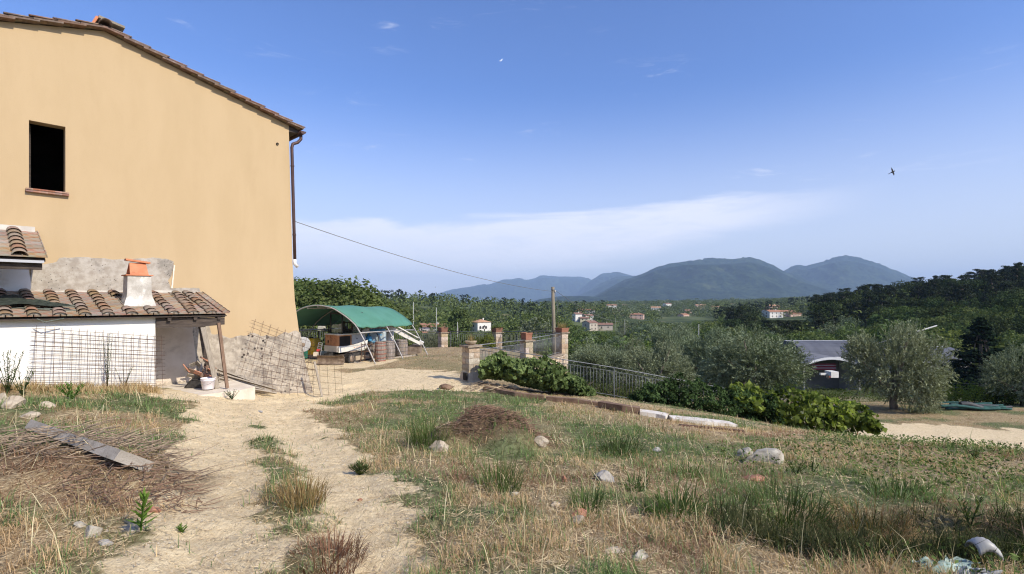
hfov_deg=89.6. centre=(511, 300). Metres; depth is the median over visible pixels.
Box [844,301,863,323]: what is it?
pine tree
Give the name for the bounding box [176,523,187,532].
weed
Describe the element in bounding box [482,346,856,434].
sloping fence
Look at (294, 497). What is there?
grass tussock
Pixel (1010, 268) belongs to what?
pine tree
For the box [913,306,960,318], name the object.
shaded tree
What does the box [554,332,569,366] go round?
stone pillar
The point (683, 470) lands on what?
grass tussock
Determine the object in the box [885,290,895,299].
pine tree
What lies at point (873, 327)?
broadleaf tree
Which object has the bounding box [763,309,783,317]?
village house
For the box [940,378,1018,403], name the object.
bush
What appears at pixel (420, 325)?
broadleaf tree
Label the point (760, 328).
shaded tree
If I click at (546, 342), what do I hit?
pale green tree
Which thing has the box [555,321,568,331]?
planter
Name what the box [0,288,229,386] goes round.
lean to shed
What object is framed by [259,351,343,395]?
rebar panel
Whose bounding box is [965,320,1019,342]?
shaded tree
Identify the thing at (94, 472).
brushwood pile
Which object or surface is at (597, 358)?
olive tree
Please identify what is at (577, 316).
village house
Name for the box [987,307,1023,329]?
broadleaf tree
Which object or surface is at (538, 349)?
railing
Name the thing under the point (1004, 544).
thicket grass
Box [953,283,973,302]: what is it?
pine tree
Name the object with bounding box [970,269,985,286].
pine tree
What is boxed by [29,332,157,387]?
rebar panel
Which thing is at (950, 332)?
pale green tree
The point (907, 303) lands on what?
pine tree
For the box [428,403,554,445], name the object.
dry stem heap
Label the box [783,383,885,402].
bush
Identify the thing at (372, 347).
wooden barrel
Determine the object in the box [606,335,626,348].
grey green tree
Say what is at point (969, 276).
pine tree
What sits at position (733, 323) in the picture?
shaded tree
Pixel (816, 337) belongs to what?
broadleaf tree
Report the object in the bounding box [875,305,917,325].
broadleaf tree
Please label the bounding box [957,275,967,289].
pine tree
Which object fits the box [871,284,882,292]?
pine tree
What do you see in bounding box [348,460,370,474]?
weed
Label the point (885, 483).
grass tussock
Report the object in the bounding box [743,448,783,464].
boulder
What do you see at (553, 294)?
utility pole
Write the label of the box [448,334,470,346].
broadleaf tree
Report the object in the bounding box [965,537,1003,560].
plastic duct
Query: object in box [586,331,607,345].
broadleaf tree
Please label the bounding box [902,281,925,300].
shaded tree
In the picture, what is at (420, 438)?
grass tussock
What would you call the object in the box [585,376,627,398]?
bush
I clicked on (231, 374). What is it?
long board
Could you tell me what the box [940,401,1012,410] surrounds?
net roll
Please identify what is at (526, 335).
planter
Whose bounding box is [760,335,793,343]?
broadleaf tree
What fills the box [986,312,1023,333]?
broadleaf tree
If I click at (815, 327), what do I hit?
shaded tree
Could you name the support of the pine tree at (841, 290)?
on the ground at (992, 418)
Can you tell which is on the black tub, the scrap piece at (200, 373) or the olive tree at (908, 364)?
the scrap piece at (200, 373)
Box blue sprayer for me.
[367,329,385,342]
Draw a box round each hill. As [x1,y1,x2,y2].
[421,275,590,300]
[527,296,610,303]
[577,272,631,295]
[578,276,634,296]
[594,257,856,301]
[785,255,927,291]
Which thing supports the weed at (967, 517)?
on the ground at (992, 418)
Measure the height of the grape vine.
1.900 m
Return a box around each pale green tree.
[330,297,405,329]
[386,326,429,345]
[405,305,426,322]
[420,308,444,322]
[431,317,460,330]
[435,305,451,319]
[458,314,476,325]
[469,309,484,319]
[495,322,508,330]
[511,329,551,355]
[546,336,594,358]
[560,318,575,330]
[598,331,626,351]
[631,334,700,379]
[689,320,703,328]
[701,321,723,328]
[754,359,800,392]
[786,331,813,339]
[925,327,964,349]
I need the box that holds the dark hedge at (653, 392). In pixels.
[628,372,785,423]
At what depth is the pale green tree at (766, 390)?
54.70 m
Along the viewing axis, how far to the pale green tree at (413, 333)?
51.81 m
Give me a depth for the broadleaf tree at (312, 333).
42.48 m
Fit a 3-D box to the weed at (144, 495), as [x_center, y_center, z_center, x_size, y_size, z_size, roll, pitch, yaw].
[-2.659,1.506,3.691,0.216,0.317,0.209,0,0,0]
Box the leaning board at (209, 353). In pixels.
[200,326,219,388]
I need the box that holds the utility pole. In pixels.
[551,287,558,354]
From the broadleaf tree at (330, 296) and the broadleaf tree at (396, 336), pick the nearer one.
the broadleaf tree at (396, 336)
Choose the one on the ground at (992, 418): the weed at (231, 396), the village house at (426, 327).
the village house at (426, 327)
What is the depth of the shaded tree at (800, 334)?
141.93 m
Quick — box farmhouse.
[0,11,312,393]
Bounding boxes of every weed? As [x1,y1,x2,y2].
[0,349,23,392]
[4,367,35,395]
[54,381,84,398]
[103,334,112,385]
[114,366,131,386]
[126,487,159,532]
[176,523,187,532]
[224,389,238,398]
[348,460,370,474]
[786,458,810,474]
[808,450,825,471]
[955,495,983,526]
[966,448,980,459]
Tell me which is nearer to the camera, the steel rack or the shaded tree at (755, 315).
the steel rack
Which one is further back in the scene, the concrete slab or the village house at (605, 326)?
the village house at (605, 326)
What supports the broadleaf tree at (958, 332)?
on the ground at (992, 418)
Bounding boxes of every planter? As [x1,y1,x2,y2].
[437,327,447,331]
[491,325,502,331]
[520,332,532,339]
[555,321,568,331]
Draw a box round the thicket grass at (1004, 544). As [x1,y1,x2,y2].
[681,481,1023,572]
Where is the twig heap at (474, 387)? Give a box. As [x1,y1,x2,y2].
[462,379,522,393]
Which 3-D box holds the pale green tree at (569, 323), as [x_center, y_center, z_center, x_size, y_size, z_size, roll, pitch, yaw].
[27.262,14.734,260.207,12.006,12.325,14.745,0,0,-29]
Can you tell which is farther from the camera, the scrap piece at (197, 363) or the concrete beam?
the scrap piece at (197, 363)
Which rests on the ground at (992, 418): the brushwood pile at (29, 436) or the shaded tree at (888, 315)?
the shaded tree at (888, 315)
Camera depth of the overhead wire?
19.43 m
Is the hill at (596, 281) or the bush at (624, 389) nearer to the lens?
the bush at (624, 389)
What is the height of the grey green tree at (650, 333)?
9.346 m
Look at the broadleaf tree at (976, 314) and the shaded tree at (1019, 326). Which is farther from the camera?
the broadleaf tree at (976, 314)
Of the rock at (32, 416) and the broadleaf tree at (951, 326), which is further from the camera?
the broadleaf tree at (951, 326)
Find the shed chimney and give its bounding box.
[120,258,155,305]
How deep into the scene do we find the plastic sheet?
3.50 m
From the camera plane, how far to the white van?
95.50 m
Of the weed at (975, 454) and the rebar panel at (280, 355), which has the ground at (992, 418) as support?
the weed at (975, 454)
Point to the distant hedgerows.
(669, 308)
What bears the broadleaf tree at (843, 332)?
on the ground at (992, 418)
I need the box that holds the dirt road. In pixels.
[850,423,1023,448]
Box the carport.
[296,304,427,363]
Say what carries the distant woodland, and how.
on the ground at (992, 418)
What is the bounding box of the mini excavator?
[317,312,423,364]
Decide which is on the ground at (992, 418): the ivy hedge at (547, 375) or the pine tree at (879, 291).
the pine tree at (879, 291)
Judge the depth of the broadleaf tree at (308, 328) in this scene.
44.08 m
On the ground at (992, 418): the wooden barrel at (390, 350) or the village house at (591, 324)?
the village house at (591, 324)
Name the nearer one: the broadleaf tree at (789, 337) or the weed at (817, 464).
the weed at (817, 464)
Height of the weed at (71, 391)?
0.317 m
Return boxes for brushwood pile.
[0,414,235,488]
[28,446,226,517]
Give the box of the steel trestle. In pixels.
[359,342,378,361]
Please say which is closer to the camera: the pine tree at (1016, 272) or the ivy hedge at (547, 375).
the ivy hedge at (547, 375)
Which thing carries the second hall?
on the ground at (992, 418)
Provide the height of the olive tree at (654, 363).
3.901 m
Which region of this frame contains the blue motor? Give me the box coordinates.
[365,334,371,342]
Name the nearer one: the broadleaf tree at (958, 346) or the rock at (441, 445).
the rock at (441, 445)
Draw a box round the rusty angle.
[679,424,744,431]
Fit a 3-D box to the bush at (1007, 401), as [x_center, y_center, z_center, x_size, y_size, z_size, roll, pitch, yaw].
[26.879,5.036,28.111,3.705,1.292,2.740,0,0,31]
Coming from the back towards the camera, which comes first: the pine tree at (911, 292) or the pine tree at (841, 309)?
the pine tree at (911, 292)
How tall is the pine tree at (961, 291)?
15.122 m
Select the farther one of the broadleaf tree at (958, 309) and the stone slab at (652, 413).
the broadleaf tree at (958, 309)
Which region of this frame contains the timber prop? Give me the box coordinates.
[217,323,228,387]
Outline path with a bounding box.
[98,358,484,573]
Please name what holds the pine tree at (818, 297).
on the ground at (992, 418)
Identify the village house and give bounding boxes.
[419,322,446,332]
[470,318,490,331]
[572,312,581,321]
[580,317,588,322]
[582,319,597,330]
[598,322,612,330]
[629,312,643,318]
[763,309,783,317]
[785,311,801,316]
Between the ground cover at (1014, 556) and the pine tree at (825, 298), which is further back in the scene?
the pine tree at (825, 298)
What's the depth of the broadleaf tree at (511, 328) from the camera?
184.53 m
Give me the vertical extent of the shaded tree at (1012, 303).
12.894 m
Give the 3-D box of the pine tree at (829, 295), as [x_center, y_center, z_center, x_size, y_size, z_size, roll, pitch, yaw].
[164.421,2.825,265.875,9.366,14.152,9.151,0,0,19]
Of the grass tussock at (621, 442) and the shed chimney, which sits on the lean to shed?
the shed chimney
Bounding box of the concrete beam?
[24,419,153,471]
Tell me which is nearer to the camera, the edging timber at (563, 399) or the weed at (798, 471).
the weed at (798, 471)
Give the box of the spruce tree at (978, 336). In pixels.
[912,317,1020,396]
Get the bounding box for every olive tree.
[415,326,437,346]
[472,330,490,346]
[568,342,633,392]
[568,345,592,378]
[605,335,647,387]
[606,337,700,399]
[648,324,703,372]
[666,324,745,395]
[694,323,818,400]
[837,318,961,413]
[974,341,1023,405]
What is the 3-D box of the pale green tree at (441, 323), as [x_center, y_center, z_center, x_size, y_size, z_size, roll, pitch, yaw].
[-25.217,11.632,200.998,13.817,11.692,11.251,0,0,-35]
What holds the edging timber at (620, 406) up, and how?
on the ground at (992, 418)
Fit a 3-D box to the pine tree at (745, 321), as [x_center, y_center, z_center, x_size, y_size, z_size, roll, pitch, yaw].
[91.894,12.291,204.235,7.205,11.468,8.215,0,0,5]
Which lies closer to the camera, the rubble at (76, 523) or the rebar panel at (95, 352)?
the rubble at (76, 523)
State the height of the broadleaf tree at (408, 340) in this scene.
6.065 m
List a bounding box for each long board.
[217,369,266,385]
[218,373,276,389]
[218,377,270,390]
[255,389,276,393]
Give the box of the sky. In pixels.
[0,0,1023,298]
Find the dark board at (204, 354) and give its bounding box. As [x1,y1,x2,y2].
[198,327,210,374]
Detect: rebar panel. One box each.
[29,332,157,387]
[30,326,165,389]
[239,319,321,390]
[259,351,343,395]
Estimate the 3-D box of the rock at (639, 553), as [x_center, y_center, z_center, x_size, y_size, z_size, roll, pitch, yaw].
[0.885,1.763,3.543,0.103,0.092,0.138,0,0,40]
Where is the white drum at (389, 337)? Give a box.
[386,331,393,340]
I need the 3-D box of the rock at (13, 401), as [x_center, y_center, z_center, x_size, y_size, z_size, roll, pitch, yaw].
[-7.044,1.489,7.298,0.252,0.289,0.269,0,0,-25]
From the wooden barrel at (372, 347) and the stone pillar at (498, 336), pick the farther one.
the stone pillar at (498, 336)
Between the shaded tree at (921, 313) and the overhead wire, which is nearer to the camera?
the overhead wire
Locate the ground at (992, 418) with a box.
[0,290,1023,573]
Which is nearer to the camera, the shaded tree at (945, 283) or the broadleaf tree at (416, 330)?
the broadleaf tree at (416, 330)
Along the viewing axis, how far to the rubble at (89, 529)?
3.62 m
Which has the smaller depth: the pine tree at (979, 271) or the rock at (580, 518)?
the rock at (580, 518)
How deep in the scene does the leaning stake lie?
14.66 m
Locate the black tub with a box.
[184,378,201,387]
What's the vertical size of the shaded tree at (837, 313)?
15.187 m
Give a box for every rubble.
[74,521,86,527]
[83,525,102,537]
[98,539,113,545]
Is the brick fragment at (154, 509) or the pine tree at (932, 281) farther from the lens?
the pine tree at (932, 281)
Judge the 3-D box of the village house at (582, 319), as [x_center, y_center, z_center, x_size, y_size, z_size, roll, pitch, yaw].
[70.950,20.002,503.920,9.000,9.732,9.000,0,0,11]
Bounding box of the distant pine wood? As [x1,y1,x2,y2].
[380,268,1023,320]
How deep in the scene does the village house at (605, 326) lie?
430.11 m
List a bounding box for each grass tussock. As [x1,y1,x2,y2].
[246,435,273,444]
[261,467,341,512]
[280,522,382,573]
[395,406,466,448]
[459,447,539,495]
[561,481,614,513]
[587,429,648,457]
[613,467,658,494]
[631,497,674,519]
[636,473,717,523]
[668,456,709,481]
[721,468,851,535]
[814,484,930,545]
[858,469,942,502]
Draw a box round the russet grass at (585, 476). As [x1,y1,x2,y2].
[0,347,1023,573]
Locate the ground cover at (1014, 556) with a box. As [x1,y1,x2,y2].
[702,430,1023,572]
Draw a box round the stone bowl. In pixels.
[465,335,476,344]
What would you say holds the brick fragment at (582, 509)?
on the ground at (992, 418)
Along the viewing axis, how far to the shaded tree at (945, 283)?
222.09 m
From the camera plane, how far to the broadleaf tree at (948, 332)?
127.38 m
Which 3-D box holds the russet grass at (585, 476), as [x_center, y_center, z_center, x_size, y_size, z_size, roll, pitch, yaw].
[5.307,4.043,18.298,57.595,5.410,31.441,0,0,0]
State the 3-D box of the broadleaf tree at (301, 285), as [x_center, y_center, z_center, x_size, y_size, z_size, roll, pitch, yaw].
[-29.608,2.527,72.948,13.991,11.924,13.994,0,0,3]
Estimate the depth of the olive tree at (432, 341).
37.47 m
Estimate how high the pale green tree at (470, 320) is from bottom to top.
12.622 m
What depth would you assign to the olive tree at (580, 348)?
35.56 m
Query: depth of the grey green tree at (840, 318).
178.72 m
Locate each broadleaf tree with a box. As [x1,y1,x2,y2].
[294,276,325,295]
[294,288,328,309]
[295,275,388,324]
[297,307,326,336]
[298,292,327,307]
[298,324,345,350]
[308,280,388,305]
[317,293,346,305]
[318,292,376,306]
[329,295,384,306]
[362,327,402,349]
[367,325,414,343]
[387,305,434,337]
[407,324,422,343]
[445,307,473,335]
[448,333,468,346]
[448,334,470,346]
[502,330,520,348]
[502,330,540,350]
[506,317,526,330]
[517,314,548,331]
[534,314,564,332]
[568,331,601,342]
[568,342,606,359]
[569,335,615,353]
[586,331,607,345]
[610,336,649,354]
[693,324,724,335]
[694,326,724,337]
[732,326,755,337]
[758,334,776,338]
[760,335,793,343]
[782,334,812,339]
[799,332,838,339]
[822,322,875,339]
[862,319,949,353]
[865,308,897,326]
[866,314,885,329]
[866,323,884,330]
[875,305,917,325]
[889,313,921,324]
[890,317,922,326]
[911,318,926,325]
[919,316,945,328]
[925,328,963,338]
[926,322,969,340]
[929,316,965,325]
[929,317,971,327]
[936,312,965,319]
[944,325,969,343]
[945,338,996,367]
[946,305,975,315]
[950,307,996,322]
[964,309,997,324]
[980,305,1010,318]
[985,334,1023,360]
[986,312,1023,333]
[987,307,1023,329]
[989,329,1023,354]
[1005,336,1023,365]
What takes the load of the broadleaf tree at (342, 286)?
on the ground at (992, 418)
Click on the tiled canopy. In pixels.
(21, 247)
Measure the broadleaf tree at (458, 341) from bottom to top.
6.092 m
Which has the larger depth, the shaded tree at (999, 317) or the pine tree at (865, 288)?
the pine tree at (865, 288)
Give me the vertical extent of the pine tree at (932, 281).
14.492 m
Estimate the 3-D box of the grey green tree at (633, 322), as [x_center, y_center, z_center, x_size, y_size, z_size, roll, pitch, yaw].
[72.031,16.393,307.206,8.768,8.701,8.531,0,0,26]
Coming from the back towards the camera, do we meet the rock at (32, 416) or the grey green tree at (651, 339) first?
the grey green tree at (651, 339)
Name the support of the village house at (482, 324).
on the ground at (992, 418)
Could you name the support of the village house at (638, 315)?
on the ground at (992, 418)
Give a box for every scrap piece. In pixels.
[186,373,219,381]
[193,370,211,376]
[195,360,204,371]
[199,361,204,371]
[200,365,208,377]
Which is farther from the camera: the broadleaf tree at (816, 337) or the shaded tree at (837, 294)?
the shaded tree at (837, 294)
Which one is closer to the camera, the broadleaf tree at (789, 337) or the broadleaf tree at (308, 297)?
the broadleaf tree at (308, 297)
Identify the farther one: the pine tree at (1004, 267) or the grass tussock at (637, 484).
the pine tree at (1004, 267)
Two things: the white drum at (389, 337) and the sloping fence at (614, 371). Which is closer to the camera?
the sloping fence at (614, 371)
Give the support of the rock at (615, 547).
on the ground at (992, 418)
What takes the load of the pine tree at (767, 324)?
on the ground at (992, 418)
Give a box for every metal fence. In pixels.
[320,329,438,347]
[447,331,491,346]
[501,331,555,350]
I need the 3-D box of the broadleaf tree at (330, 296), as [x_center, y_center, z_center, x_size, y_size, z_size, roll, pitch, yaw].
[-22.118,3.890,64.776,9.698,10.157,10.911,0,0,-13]
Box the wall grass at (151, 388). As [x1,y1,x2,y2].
[0,376,169,397]
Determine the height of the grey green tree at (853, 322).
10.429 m
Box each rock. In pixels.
[0,392,6,403]
[1,395,25,408]
[19,411,40,418]
[40,401,55,407]
[124,526,138,531]
[429,440,449,451]
[534,436,548,447]
[572,515,584,523]
[593,470,613,481]
[605,546,625,552]
[632,549,648,560]
[736,447,752,456]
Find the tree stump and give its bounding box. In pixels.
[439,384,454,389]
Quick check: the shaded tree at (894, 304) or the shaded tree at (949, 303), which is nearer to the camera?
the shaded tree at (949, 303)
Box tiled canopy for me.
[0,224,47,269]
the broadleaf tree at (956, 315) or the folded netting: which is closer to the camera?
the folded netting
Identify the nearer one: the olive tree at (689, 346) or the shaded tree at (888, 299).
the olive tree at (689, 346)
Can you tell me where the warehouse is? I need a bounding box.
[777,340,885,389]
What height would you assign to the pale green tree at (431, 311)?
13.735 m
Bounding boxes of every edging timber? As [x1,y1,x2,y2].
[483,387,543,399]
[546,396,597,405]
[598,401,639,414]
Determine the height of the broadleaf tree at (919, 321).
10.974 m
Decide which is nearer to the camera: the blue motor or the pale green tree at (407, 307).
the blue motor
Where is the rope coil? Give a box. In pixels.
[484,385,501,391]
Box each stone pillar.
[436,332,448,346]
[459,344,482,382]
[490,332,503,348]
[519,339,534,358]
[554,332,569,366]
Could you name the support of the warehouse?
on the ground at (992, 418)
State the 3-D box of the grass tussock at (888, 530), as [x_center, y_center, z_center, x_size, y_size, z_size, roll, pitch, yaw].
[3.576,2.152,5.069,1.190,0.589,1.201,0,0,-26]
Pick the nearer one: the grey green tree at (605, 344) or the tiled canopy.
the tiled canopy
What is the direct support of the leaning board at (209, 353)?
on the concrete slab
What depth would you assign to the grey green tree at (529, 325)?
118.76 m
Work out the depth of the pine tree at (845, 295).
226.60 m
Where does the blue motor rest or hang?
on the wooden barrel at (372, 347)
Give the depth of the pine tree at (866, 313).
171.66 m
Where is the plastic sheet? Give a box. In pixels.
[910,555,980,572]
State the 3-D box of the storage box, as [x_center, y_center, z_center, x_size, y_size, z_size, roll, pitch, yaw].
[-9.868,1.450,26.800,0.360,0.240,0.350,0,0,0]
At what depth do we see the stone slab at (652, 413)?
13.22 m
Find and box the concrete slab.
[158,380,254,399]
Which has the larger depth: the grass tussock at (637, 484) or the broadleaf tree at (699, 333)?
the broadleaf tree at (699, 333)
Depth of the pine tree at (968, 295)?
170.74 m
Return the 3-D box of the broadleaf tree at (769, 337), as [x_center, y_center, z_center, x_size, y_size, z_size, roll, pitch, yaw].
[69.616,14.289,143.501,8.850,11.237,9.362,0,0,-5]
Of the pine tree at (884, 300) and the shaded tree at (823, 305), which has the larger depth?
the shaded tree at (823, 305)
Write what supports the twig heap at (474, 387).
on the ground at (992, 418)
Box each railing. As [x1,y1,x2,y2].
[479,340,523,358]
[533,333,560,358]
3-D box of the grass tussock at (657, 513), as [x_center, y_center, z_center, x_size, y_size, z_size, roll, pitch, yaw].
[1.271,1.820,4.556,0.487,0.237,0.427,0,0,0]
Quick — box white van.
[819,370,838,378]
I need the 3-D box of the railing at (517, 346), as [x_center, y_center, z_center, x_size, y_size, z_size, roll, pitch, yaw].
[-0.316,2.034,19.535,0.032,1.098,4.676,0,0,21]
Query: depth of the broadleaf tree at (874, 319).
161.92 m
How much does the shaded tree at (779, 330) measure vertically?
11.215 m
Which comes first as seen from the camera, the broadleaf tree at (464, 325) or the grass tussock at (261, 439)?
the grass tussock at (261, 439)
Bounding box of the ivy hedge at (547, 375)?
[477,350,595,395]
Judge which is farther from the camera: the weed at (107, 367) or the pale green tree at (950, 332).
the pale green tree at (950, 332)
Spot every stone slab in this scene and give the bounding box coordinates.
[640,409,668,418]
[669,415,736,426]
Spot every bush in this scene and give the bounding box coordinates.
[473,331,496,347]
[565,367,607,395]
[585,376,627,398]
[598,377,649,398]
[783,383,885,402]
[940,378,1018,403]
[968,384,1023,405]
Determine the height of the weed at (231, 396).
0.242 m
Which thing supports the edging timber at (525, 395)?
on the ground at (992, 418)
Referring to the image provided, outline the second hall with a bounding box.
[880,346,971,382]
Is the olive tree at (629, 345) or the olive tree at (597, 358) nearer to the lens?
the olive tree at (597, 358)
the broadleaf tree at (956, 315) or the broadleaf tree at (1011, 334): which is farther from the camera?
the broadleaf tree at (956, 315)
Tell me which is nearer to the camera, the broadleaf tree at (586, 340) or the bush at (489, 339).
the bush at (489, 339)
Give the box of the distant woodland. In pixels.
[379,275,994,348]
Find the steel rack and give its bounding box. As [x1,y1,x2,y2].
[318,322,359,353]
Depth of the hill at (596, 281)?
10744.17 m
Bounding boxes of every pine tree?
[721,307,735,324]
[730,312,745,328]
[735,309,747,327]
[737,317,751,329]
[761,320,773,331]
[775,320,785,326]
[781,320,795,335]
[808,311,829,329]
[813,294,822,311]
[816,294,829,310]
[824,292,835,300]
[826,307,840,324]
[830,304,846,317]
[837,288,850,296]
[837,292,854,301]
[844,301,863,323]
[856,293,876,314]
[859,311,871,329]
[860,286,871,295]
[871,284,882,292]
[871,294,891,308]
[874,288,886,295]
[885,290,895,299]
[888,287,897,299]
[896,291,910,300]
[897,301,916,308]
[908,289,918,301]
[911,277,925,284]
[921,280,943,298]
[921,289,938,307]
[939,275,951,278]
[946,281,957,297]
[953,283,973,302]
[953,283,979,306]
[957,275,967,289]
[957,294,981,307]
[964,272,977,293]
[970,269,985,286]
[973,277,995,295]
[982,270,995,291]
[983,273,996,290]
[984,276,1005,293]
[996,272,1010,288]
[996,281,1018,295]
[1000,265,1009,275]
[1006,267,1023,283]
[1006,280,1023,289]
[1011,262,1023,286]
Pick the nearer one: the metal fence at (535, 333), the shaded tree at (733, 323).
the metal fence at (535, 333)
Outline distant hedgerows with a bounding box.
[548,295,821,331]
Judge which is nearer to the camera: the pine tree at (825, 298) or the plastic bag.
the plastic bag
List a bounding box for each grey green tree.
[510,317,557,337]
[569,337,610,354]
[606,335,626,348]
[607,330,623,337]
[617,323,629,338]
[627,323,648,336]
[628,321,639,332]
[631,334,654,345]
[634,324,662,338]
[641,330,661,340]
[671,325,692,331]
[674,322,689,329]
[801,316,831,330]
[817,324,837,333]
[834,315,851,325]
[837,317,867,328]
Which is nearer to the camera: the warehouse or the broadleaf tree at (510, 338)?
the broadleaf tree at (510, 338)
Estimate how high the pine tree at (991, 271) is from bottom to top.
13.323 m
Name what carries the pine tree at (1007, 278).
on the ground at (992, 418)
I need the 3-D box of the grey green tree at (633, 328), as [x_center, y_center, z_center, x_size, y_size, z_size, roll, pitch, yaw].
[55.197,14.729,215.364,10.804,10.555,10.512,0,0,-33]
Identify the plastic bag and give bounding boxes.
[953,566,1002,573]
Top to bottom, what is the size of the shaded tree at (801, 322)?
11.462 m
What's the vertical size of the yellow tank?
0.990 m
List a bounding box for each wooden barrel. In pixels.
[367,343,374,349]
[374,341,385,361]
[385,341,394,359]
[395,339,407,356]
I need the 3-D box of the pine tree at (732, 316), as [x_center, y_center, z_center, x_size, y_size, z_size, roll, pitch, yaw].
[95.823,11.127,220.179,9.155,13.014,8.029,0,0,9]
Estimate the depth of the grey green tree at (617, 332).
263.87 m
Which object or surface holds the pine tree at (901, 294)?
on the ground at (992, 418)
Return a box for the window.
[25,123,68,195]
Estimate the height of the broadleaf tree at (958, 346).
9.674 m
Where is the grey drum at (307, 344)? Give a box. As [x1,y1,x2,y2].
[301,337,310,351]
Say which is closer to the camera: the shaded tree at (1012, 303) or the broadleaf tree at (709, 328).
the shaded tree at (1012, 303)
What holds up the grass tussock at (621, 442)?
on the ground at (992, 418)
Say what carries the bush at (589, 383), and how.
on the ground at (992, 418)
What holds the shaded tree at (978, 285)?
on the ground at (992, 418)
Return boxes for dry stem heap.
[410,413,472,443]
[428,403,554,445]
[828,516,1023,545]
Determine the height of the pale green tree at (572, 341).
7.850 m
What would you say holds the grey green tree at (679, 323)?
on the ground at (992, 418)
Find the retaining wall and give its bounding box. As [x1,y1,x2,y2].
[534,353,564,368]
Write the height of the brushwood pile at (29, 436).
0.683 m
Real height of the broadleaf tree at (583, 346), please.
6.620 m
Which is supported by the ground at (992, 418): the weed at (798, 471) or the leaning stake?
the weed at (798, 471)
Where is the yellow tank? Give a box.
[305,337,320,358]
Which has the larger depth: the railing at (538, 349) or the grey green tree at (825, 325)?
the grey green tree at (825, 325)
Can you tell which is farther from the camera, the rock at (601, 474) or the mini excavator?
the mini excavator
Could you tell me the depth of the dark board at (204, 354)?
12.82 m
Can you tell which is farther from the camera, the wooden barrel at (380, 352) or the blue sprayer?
the blue sprayer
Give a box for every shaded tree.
[720,318,750,328]
[734,304,766,325]
[746,323,770,331]
[749,320,775,326]
[767,326,791,336]
[770,320,807,334]
[785,330,811,339]
[792,319,823,330]
[803,300,843,318]
[815,302,861,326]
[825,297,862,319]
[828,290,857,302]
[843,291,866,315]
[863,297,905,311]
[869,305,894,316]
[871,312,896,323]
[888,279,914,299]
[892,296,921,309]
[901,306,940,321]
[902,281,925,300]
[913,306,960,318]
[914,294,945,309]
[922,317,971,335]
[936,299,968,308]
[939,277,959,299]
[954,278,993,305]
[956,330,1000,347]
[960,297,989,308]
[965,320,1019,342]
[972,313,1023,336]
[980,292,1023,310]
[988,317,1023,335]
[995,287,1023,300]
[997,296,1023,312]
[998,318,1023,335]
[1000,307,1023,333]
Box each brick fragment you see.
[149,506,160,512]
[571,508,586,516]
[743,474,764,481]
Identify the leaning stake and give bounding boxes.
[313,361,322,396]
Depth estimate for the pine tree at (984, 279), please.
201.78 m
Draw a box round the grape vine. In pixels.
[728,380,887,434]
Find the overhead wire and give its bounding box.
[295,221,553,291]
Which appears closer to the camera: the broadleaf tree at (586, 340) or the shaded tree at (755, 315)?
the broadleaf tree at (586, 340)
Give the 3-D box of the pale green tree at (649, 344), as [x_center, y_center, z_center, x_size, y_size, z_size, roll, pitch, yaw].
[16.758,7.124,55.501,9.232,7.138,7.517,0,0,40]
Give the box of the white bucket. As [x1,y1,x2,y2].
[200,377,215,389]
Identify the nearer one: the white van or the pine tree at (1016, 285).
the white van
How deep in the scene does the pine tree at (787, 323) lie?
173.88 m
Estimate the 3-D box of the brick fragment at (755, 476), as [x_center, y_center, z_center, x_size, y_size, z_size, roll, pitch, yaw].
[2.975,2.211,6.391,0.286,0.103,0.228,0,0,0]
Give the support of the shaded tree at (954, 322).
on the ground at (992, 418)
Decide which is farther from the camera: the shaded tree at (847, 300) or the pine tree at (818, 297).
the pine tree at (818, 297)
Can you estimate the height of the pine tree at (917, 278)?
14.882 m
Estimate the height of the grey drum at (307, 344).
0.655 m
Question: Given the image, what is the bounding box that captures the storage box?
[318,326,325,330]
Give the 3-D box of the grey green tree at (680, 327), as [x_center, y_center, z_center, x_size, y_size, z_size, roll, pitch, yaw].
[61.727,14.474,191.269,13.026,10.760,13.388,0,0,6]
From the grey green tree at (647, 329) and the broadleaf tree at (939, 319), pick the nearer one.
the broadleaf tree at (939, 319)
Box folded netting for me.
[0,294,81,315]
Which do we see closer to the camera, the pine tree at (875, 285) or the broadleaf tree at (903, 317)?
the broadleaf tree at (903, 317)

